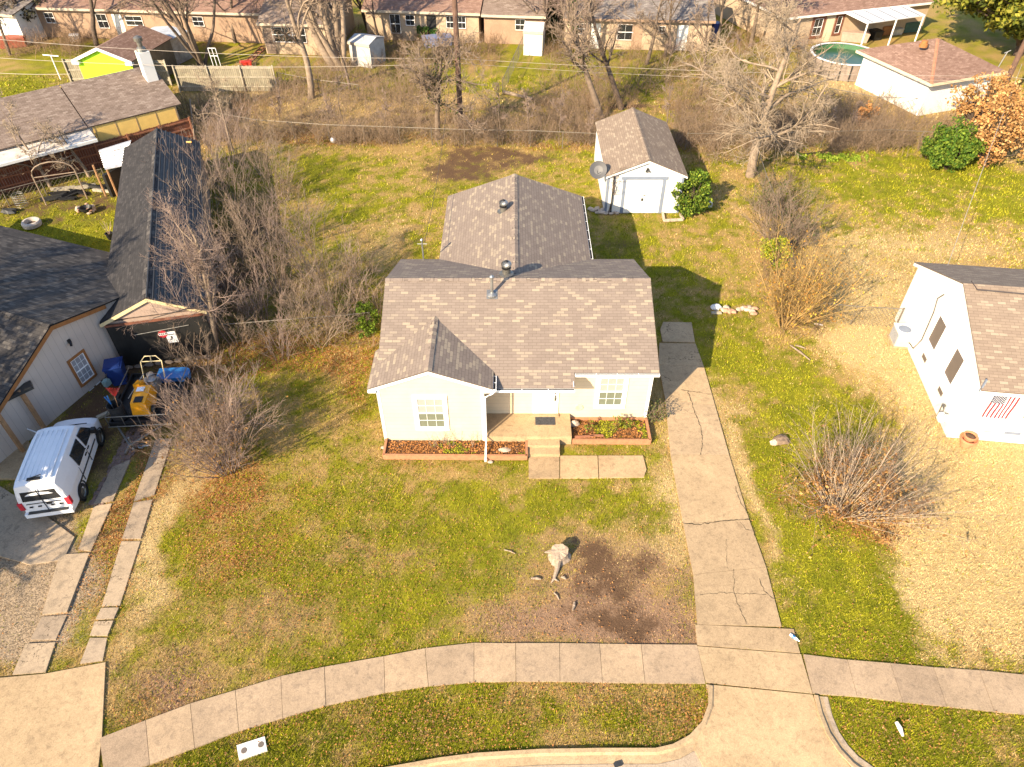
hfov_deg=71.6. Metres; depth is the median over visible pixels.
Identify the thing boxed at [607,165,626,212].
bare tree
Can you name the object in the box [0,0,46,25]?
dark tree
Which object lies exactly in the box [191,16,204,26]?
window
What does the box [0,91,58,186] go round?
bare tree
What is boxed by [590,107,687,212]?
storage shed
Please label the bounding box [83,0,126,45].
bare tree
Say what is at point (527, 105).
sapling
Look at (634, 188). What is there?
door
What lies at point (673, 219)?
planter edging
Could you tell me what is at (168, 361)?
stone
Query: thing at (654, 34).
bare tree
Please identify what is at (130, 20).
window
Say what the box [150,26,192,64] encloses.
tin shack
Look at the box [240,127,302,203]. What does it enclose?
bare shrub
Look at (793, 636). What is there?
water bottle
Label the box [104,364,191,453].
utility trailer
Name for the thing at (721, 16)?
bare tree
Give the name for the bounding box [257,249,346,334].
bare shrub
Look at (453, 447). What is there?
fallen leaves
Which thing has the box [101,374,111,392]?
utility meter
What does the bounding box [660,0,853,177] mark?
bare tree
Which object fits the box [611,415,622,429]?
plant
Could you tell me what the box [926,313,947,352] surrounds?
window
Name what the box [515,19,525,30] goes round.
window
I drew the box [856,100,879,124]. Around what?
leafy shrub
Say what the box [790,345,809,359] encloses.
wood piece
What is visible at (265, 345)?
brush
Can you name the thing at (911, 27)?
storage box
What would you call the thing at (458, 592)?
fallen leaves
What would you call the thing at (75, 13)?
brick house
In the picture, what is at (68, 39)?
brush
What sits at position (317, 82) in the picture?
chain link fence
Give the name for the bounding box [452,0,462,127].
utility pole
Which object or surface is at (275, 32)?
window
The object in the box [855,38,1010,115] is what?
white garage
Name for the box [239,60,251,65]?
crate
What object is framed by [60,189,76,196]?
scrap board
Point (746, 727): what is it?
driveway apron
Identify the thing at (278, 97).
sapling
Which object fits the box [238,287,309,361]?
bare shrub
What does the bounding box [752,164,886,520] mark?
brush
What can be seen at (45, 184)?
chain link fence
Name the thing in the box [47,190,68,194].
scrap board
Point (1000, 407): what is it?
flag
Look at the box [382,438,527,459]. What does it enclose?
planter bed
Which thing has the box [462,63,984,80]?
overhead wire
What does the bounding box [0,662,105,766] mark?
driveway apron
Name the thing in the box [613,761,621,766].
street debris
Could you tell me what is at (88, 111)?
brown roof house
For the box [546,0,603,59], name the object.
bare tree
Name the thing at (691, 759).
curb
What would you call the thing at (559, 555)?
tree stump
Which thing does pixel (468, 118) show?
sapling
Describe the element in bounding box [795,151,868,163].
weeds
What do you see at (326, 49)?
bare tree
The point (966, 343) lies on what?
white house
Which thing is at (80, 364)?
window
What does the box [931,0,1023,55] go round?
evergreen tree
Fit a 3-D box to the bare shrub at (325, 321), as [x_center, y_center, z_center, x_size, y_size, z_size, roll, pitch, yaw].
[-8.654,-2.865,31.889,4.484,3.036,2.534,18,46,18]
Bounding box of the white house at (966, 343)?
[895,262,1023,443]
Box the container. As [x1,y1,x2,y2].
[0,34,26,48]
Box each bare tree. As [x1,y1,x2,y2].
[0,0,31,55]
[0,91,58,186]
[33,117,90,176]
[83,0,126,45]
[108,0,228,65]
[115,189,245,348]
[181,63,232,150]
[203,0,262,42]
[258,0,330,98]
[273,0,345,70]
[304,0,356,90]
[353,0,366,30]
[361,0,378,34]
[394,25,493,140]
[514,0,563,22]
[543,0,616,119]
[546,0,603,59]
[550,0,563,35]
[570,0,627,110]
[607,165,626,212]
[615,0,669,64]
[633,0,695,55]
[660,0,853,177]
[677,0,734,95]
[713,0,755,47]
[748,0,779,46]
[748,0,788,50]
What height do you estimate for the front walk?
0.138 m
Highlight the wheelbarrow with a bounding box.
[156,367,194,384]
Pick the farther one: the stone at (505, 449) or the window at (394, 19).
the window at (394, 19)
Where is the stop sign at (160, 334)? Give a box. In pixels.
[158,330,167,337]
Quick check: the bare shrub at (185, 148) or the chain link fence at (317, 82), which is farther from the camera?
the chain link fence at (317, 82)
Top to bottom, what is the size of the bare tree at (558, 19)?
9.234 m
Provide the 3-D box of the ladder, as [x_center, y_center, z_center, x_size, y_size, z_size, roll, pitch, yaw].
[-22.296,-28.662,61.805,0.600,0.100,4.385,3,43,4]
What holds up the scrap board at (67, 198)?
on the ground at (964, 32)
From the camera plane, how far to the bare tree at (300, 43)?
50.98 m
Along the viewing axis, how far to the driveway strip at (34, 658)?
23.59 m
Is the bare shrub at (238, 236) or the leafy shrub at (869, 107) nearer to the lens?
the bare shrub at (238, 236)
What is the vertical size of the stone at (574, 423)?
0.436 m
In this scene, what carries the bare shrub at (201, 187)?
on the ground at (964, 32)
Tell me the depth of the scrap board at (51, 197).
42.88 m
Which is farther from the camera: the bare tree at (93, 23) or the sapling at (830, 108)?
the bare tree at (93, 23)
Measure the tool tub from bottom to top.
0.780 m
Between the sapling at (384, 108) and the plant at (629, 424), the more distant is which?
the sapling at (384, 108)
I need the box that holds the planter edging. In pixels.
[662,212,683,221]
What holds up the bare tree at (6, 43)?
on the ground at (964, 32)
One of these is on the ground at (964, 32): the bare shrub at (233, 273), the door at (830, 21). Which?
the bare shrub at (233, 273)
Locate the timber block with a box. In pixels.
[711,311,721,313]
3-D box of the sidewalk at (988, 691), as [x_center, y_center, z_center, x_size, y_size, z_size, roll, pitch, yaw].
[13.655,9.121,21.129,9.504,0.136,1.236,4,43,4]
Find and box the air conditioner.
[887,323,913,348]
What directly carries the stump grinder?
on the utility trailer
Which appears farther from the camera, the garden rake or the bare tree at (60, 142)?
the bare tree at (60, 142)
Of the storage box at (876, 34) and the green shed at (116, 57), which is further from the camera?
the storage box at (876, 34)
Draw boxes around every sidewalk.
[100,643,704,766]
[803,654,1023,714]
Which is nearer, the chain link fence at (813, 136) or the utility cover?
the utility cover
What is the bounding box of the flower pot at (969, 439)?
[959,431,978,448]
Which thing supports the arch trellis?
on the ground at (964, 32)
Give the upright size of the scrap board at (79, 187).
0.150 m
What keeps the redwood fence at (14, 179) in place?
on the ground at (964, 32)
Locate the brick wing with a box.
[256,0,354,54]
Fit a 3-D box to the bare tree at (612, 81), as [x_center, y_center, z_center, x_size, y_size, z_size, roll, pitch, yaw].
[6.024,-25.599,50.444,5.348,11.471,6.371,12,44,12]
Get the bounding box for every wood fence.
[61,59,172,85]
[172,65,277,91]
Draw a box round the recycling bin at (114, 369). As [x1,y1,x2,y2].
[102,356,129,385]
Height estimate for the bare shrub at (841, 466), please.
4.394 m
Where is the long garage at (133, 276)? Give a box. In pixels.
[100,128,218,365]
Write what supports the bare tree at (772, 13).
on the ground at (964, 32)
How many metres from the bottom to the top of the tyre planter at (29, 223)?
0.340 m
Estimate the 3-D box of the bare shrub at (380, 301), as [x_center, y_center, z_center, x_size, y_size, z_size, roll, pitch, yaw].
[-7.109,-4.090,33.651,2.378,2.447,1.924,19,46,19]
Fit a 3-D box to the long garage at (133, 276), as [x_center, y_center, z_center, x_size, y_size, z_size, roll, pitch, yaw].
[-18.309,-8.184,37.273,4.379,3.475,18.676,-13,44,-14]
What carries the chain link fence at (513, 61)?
on the ground at (964, 32)
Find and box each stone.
[0,208,18,214]
[144,362,153,366]
[164,360,172,363]
[498,447,510,451]
[571,420,579,427]
[710,304,721,310]
[770,439,777,445]
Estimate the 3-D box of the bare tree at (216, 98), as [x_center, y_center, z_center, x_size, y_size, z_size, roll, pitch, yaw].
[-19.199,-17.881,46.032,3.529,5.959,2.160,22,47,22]
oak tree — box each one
[945,65,1021,129]
[962,82,1023,168]
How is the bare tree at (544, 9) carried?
on the ground at (964, 32)
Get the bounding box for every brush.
[0,19,825,66]
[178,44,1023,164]
[179,132,383,461]
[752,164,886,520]
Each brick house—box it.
[31,0,264,42]
[361,0,483,42]
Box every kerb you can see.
[388,685,713,766]
[814,695,872,766]
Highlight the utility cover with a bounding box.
[237,736,266,760]
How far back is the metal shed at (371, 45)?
59.30 m
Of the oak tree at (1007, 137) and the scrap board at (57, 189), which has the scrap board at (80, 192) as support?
the scrap board at (57, 189)
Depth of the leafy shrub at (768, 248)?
37.00 m
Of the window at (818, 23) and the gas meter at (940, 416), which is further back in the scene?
the window at (818, 23)
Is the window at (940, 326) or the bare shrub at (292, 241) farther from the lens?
the bare shrub at (292, 241)
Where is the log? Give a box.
[503,90,532,99]
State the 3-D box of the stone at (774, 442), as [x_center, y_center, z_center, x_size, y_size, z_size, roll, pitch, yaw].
[10.475,2.353,28.320,0.261,0.349,0.273,-20,46,-20]
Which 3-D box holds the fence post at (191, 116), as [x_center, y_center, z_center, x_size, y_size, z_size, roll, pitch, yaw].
[-21.916,-17.856,48.695,0.100,2.270,3.066,-9,43,-10]
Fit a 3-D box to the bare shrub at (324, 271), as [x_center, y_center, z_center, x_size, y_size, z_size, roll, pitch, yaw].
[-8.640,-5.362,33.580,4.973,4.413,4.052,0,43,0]
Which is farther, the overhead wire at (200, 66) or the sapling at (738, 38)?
the sapling at (738, 38)
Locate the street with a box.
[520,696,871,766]
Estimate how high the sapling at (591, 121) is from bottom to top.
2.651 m
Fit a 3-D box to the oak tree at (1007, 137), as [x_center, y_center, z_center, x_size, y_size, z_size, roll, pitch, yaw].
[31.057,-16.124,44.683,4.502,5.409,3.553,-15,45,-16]
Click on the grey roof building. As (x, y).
(15, 22)
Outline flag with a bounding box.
[982,396,1019,418]
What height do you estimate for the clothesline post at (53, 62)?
1.984 m
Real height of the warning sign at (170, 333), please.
0.600 m
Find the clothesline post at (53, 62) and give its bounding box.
[43,54,60,78]
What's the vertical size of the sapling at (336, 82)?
4.039 m
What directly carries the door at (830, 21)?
in the patio house at (832, 20)
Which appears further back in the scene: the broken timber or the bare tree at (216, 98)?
the bare tree at (216, 98)
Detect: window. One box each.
[42,12,56,23]
[67,349,97,387]
[95,13,110,28]
[123,15,144,25]
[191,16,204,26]
[270,26,294,42]
[290,27,307,43]
[388,13,401,33]
[404,14,415,25]
[412,395,449,430]
[445,15,452,28]
[458,16,466,28]
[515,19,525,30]
[594,377,628,408]
[616,23,633,40]
[808,16,826,38]
[831,14,845,35]
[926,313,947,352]
[942,345,965,386]
[1018,411,1023,420]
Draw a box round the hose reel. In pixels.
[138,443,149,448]
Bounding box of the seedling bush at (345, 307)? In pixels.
[332,295,358,323]
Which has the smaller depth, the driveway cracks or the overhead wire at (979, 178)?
the driveway cracks
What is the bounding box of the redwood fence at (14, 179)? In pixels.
[0,117,196,194]
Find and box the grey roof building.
[0,0,46,44]
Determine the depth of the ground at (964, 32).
26.79 m
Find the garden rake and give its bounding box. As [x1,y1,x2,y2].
[107,388,119,406]
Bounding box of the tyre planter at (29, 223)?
[21,217,41,229]
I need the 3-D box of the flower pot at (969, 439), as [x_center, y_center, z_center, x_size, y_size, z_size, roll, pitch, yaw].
[18.073,2.259,28.127,0.673,0.530,0.680,0,43,0]
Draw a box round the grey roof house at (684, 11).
[563,0,715,50]
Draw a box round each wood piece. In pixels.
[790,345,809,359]
[895,721,903,736]
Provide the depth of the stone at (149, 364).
31.75 m
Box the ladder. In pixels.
[247,46,265,61]
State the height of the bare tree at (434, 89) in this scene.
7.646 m
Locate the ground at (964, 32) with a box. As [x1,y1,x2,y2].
[0,0,1023,766]
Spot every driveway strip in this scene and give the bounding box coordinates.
[12,459,130,674]
[80,439,172,663]
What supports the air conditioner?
on the ground at (964, 32)
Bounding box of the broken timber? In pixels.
[575,434,603,437]
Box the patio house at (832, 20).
[714,0,933,47]
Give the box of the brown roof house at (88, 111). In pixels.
[0,35,184,191]
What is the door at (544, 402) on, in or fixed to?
in the cottage
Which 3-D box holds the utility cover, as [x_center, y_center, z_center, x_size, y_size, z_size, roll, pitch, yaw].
[-7.280,10.226,19.880,0.797,0.106,0.418,-13,44,-14]
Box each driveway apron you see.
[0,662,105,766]
[694,684,849,766]
[695,624,811,693]
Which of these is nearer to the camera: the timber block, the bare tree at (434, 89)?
the timber block
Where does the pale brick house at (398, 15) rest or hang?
on the ground at (964, 32)
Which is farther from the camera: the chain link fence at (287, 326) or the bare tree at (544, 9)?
the bare tree at (544, 9)
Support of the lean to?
on the ground at (964, 32)
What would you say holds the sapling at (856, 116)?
on the ground at (964, 32)
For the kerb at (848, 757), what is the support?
on the ground at (964, 32)
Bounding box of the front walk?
[529,455,645,478]
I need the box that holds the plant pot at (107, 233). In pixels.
[100,221,111,239]
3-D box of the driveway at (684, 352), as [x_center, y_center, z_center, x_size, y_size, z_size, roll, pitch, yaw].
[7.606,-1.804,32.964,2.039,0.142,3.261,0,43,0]
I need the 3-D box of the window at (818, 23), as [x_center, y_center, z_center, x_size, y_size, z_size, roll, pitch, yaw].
[27.322,-31.849,63.417,1.400,1.900,0.064,-13,44,-13]
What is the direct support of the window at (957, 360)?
in the white house at (966, 343)
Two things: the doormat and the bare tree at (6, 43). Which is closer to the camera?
the doormat
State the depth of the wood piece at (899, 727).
20.17 m
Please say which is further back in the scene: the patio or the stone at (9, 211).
the stone at (9, 211)
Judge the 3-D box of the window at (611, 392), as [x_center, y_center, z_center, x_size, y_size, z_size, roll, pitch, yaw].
[3.935,0.335,28.118,1.250,1.810,0.064,0,43,0]
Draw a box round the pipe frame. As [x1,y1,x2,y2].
[208,48,220,71]
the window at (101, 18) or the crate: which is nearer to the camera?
the crate
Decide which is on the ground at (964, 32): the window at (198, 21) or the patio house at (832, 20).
the patio house at (832, 20)
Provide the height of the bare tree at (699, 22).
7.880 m
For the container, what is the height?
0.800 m
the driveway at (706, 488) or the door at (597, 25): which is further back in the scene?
the door at (597, 25)
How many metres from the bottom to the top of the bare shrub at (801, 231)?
3.468 m
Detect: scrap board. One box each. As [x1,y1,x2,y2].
[40,192,69,201]
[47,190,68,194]
[50,185,74,190]
[57,196,77,200]
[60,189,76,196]
[62,183,95,190]
[68,188,87,194]
[81,182,105,189]
[92,188,108,192]
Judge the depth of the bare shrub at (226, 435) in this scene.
26.12 m
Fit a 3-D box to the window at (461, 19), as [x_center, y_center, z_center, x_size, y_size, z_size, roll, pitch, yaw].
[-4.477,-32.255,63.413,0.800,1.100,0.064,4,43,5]
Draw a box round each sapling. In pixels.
[269,76,283,120]
[315,87,340,127]
[326,70,349,129]
[376,87,391,131]
[457,105,478,131]
[489,80,507,144]
[518,88,539,143]
[550,89,571,135]
[585,107,598,142]
[661,83,677,122]
[663,25,681,82]
[729,31,754,86]
[785,35,810,95]
[820,89,838,129]
[848,100,867,125]
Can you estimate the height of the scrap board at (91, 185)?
0.200 m
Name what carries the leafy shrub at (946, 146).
on the ground at (964, 32)
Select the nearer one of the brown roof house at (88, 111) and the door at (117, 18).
the brown roof house at (88, 111)
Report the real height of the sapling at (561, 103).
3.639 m
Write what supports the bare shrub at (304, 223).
on the ground at (964, 32)
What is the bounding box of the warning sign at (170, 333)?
[167,331,178,342]
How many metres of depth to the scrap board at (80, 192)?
43.50 m
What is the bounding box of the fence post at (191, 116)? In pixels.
[189,99,194,135]
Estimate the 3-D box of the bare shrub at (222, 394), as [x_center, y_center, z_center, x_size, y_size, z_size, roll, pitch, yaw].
[-11.349,0.555,27.566,5.148,3.892,4.274,-9,44,-10]
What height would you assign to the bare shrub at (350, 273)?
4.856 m
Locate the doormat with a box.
[535,417,554,424]
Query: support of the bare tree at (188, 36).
on the ground at (964, 32)
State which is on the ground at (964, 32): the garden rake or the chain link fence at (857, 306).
the chain link fence at (857, 306)
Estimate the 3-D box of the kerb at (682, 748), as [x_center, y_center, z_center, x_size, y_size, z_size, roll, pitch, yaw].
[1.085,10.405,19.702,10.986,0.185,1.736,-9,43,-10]
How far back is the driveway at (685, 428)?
29.56 m
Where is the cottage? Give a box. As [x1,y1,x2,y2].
[367,173,659,461]
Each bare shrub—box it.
[124,352,293,483]
[140,345,280,448]
[141,127,217,190]
[149,308,213,371]
[156,142,232,237]
[157,183,286,274]
[167,209,242,301]
[174,82,262,165]
[179,122,261,211]
[182,102,239,182]
[206,233,278,324]
[207,105,289,177]
[208,281,259,346]
[216,182,287,241]
[219,179,327,294]
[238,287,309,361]
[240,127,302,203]
[253,192,344,284]
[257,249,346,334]
[259,176,331,242]
[272,287,357,349]
[277,261,373,334]
[278,229,373,304]
[328,215,383,302]
[341,274,385,323]
[643,399,670,422]
[732,172,850,255]
[735,161,823,217]
[737,200,904,336]
[751,379,1016,557]
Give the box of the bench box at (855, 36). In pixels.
[840,30,869,42]
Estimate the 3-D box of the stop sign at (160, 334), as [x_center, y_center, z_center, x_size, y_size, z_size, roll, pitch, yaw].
[-15.334,-2.167,31.151,0.400,0.400,0.023,-9,43,-9]
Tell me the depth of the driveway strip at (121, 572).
24.44 m
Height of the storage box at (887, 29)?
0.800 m
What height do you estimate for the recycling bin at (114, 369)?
1.110 m
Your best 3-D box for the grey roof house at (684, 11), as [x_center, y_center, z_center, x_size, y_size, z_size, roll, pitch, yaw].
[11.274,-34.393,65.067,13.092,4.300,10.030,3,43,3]
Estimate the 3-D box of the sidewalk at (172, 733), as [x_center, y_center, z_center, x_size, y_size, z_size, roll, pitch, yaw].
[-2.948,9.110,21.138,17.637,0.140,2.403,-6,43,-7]
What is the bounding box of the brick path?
[88,426,147,504]
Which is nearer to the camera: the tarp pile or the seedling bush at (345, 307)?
the seedling bush at (345, 307)
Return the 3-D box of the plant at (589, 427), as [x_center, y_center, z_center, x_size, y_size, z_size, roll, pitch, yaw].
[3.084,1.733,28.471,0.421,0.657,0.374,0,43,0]
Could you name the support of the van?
on the ground at (964, 32)
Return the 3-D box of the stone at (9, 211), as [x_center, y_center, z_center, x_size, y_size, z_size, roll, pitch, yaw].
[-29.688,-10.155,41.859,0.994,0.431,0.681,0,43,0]
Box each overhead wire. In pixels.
[0,39,445,58]
[2,73,58,74]
[5,58,444,66]
[424,24,454,242]
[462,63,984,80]
[471,59,919,75]
[948,65,1021,263]
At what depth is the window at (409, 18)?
63.77 m
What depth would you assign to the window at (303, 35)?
61.15 m
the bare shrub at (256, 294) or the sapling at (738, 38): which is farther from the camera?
the sapling at (738, 38)
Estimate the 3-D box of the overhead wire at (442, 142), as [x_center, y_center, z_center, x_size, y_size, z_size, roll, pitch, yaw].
[-3.797,-14.983,38.827,0.018,3.657,21.895,1,43,1]
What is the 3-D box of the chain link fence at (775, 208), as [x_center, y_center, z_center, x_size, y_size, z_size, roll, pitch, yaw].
[14.978,-9.319,40.173,0.266,1.210,14.039,5,43,5]
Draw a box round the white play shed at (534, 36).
[523,21,545,55]
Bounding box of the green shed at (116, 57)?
[71,24,177,78]
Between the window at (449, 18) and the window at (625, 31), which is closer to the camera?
the window at (625, 31)
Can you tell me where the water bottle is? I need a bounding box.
[789,633,798,640]
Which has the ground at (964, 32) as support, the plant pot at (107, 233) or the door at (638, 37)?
the plant pot at (107, 233)
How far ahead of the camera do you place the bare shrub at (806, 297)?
32.84 m
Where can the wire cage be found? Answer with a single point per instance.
(19, 200)
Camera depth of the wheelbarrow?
30.37 m
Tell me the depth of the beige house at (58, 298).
29.59 m
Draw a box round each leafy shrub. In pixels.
[355,301,380,337]
[415,25,438,39]
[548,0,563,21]
[671,168,713,217]
[759,236,792,271]
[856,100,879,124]
[919,115,987,172]
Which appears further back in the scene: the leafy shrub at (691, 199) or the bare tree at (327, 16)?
the bare tree at (327, 16)
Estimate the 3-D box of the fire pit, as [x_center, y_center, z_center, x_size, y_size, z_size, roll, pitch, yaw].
[-25.016,-10.231,41.685,0.680,0.300,0.680,0,43,0]
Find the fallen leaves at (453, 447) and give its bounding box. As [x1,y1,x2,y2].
[386,440,524,453]
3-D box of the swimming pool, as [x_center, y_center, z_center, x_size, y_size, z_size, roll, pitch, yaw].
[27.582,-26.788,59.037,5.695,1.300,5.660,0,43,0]
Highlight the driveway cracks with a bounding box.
[684,390,773,620]
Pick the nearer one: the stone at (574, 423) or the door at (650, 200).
the stone at (574, 423)
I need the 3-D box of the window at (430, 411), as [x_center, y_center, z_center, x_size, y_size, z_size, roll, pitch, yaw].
[-3.115,1.151,27.279,1.310,1.870,0.064,0,43,0]
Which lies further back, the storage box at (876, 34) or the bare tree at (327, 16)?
the storage box at (876, 34)
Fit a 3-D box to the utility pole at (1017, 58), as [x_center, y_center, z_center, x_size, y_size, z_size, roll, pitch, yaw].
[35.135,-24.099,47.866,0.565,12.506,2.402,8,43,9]
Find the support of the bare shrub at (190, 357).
on the ground at (964, 32)
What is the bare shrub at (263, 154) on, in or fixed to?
on the ground at (964, 32)
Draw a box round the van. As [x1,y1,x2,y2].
[13,418,104,518]
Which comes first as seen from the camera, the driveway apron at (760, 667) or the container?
the driveway apron at (760, 667)
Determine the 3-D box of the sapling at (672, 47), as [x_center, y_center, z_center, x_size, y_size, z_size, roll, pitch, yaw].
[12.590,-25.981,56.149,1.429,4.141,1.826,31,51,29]
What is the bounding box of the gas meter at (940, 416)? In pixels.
[935,404,948,421]
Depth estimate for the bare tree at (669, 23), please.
59.58 m
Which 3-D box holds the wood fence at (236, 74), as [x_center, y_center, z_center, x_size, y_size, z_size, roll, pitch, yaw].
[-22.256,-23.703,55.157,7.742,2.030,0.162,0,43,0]
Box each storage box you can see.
[869,28,884,40]
[882,25,893,35]
[890,27,903,35]
[903,21,920,32]
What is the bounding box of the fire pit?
[79,204,91,212]
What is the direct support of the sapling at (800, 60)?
on the ground at (964, 32)
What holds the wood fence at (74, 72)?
on the ground at (964, 32)
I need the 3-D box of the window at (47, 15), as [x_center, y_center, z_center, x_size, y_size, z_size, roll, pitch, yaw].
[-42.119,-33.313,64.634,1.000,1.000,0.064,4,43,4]
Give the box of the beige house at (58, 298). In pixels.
[0,226,119,462]
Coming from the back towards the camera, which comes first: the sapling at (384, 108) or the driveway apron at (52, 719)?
the sapling at (384, 108)
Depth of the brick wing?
61.30 m
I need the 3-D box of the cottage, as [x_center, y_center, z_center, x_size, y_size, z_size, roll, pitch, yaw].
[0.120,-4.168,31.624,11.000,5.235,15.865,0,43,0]
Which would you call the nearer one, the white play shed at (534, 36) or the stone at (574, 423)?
the stone at (574, 423)
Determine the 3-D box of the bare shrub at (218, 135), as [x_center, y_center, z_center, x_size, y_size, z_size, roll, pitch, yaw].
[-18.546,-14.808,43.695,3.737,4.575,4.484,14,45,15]
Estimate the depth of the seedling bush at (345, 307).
33.77 m
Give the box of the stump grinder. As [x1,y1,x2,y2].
[128,355,164,414]
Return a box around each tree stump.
[545,544,570,582]
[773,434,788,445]
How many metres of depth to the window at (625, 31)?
62.25 m
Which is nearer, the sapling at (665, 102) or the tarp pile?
the sapling at (665, 102)
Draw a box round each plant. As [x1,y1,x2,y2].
[583,419,593,432]
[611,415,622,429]
[623,417,633,428]
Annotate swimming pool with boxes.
[806,42,868,81]
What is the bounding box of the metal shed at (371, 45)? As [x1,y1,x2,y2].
[347,33,385,67]
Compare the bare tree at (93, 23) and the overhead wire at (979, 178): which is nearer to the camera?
the overhead wire at (979, 178)
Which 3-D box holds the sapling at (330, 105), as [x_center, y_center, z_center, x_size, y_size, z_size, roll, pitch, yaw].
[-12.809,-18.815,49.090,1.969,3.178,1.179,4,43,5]
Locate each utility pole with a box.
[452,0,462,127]
[994,40,1023,104]
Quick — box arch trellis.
[31,161,87,204]
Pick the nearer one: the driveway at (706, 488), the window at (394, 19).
the driveway at (706, 488)
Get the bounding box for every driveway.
[0,486,74,564]
[659,322,703,366]
[659,365,728,455]
[671,455,780,626]
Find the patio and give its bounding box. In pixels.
[0,440,29,479]
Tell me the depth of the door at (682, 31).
61.99 m
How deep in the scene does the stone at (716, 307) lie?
34.83 m
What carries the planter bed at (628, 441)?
on the ground at (964, 32)
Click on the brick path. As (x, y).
(123, 446)
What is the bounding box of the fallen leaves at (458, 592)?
[0,76,1023,766]
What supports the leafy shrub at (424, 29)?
on the ground at (964, 32)
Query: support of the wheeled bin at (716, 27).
on the ground at (964, 32)
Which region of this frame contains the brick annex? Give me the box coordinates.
[481,0,548,44]
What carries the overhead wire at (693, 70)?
attached to the utility pole at (456, 31)
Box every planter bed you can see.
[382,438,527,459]
[570,417,651,444]
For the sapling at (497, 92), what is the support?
on the ground at (964, 32)
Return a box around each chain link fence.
[0,168,103,206]
[194,109,595,148]
[216,311,371,343]
[276,72,359,97]
[502,37,522,94]
[685,129,1023,156]
[756,155,798,289]
[800,302,904,326]
[820,87,917,112]
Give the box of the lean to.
[92,140,130,196]
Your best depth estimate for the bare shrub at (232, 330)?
32.30 m
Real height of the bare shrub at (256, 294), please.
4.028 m
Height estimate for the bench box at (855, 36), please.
0.800 m
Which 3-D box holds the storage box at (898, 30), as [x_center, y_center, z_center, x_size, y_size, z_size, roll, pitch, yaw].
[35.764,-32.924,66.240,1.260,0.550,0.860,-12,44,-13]
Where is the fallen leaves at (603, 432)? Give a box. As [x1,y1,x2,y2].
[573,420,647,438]
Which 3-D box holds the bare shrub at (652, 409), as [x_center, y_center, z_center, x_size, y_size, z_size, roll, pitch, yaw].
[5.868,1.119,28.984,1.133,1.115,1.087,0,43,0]
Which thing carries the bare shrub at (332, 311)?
on the ground at (964, 32)
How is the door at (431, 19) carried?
in the pale brick house at (398, 15)
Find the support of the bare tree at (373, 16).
on the ground at (964, 32)
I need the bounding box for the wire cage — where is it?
[10,192,28,208]
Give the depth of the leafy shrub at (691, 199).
40.90 m
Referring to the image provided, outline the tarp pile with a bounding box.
[421,33,452,47]
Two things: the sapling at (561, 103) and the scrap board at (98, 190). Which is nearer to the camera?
the scrap board at (98, 190)
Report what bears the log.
on the ground at (964, 32)
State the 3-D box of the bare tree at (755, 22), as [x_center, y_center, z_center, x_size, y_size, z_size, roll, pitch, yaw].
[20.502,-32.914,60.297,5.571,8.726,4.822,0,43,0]
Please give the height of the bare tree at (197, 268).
7.728 m
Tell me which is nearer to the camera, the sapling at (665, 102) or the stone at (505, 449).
the stone at (505, 449)
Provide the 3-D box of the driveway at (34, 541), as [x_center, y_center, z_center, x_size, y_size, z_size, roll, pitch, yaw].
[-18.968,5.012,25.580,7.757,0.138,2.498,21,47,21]
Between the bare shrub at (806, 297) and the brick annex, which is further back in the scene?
the brick annex
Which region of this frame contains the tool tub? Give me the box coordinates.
[106,399,127,421]
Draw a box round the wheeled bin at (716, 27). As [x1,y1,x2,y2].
[710,21,721,41]
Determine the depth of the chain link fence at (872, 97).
52.44 m
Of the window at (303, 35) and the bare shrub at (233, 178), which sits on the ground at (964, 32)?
the bare shrub at (233, 178)
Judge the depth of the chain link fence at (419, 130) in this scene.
48.27 m
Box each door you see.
[111,14,125,34]
[262,28,277,52]
[426,15,435,33]
[535,393,556,412]
[589,23,600,47]
[623,180,644,211]
[631,24,642,48]
[641,180,662,211]
[675,25,688,49]
[822,17,835,41]
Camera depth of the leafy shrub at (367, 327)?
32.73 m
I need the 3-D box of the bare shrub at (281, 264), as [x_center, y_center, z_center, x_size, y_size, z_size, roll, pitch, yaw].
[-11.805,-6.535,34.144,5.167,5.371,4.118,19,46,20]
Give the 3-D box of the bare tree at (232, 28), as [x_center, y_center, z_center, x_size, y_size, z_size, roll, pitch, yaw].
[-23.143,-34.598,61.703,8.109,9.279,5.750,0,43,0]
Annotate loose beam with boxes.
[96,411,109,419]
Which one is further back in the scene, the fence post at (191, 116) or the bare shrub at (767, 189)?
the fence post at (191, 116)
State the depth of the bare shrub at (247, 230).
38.53 m
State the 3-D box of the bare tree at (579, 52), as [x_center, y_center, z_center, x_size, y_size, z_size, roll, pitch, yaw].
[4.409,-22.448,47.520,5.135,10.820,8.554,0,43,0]
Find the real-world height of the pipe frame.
2.130 m
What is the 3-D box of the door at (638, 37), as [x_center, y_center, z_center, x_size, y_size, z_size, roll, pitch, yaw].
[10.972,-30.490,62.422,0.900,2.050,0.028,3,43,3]

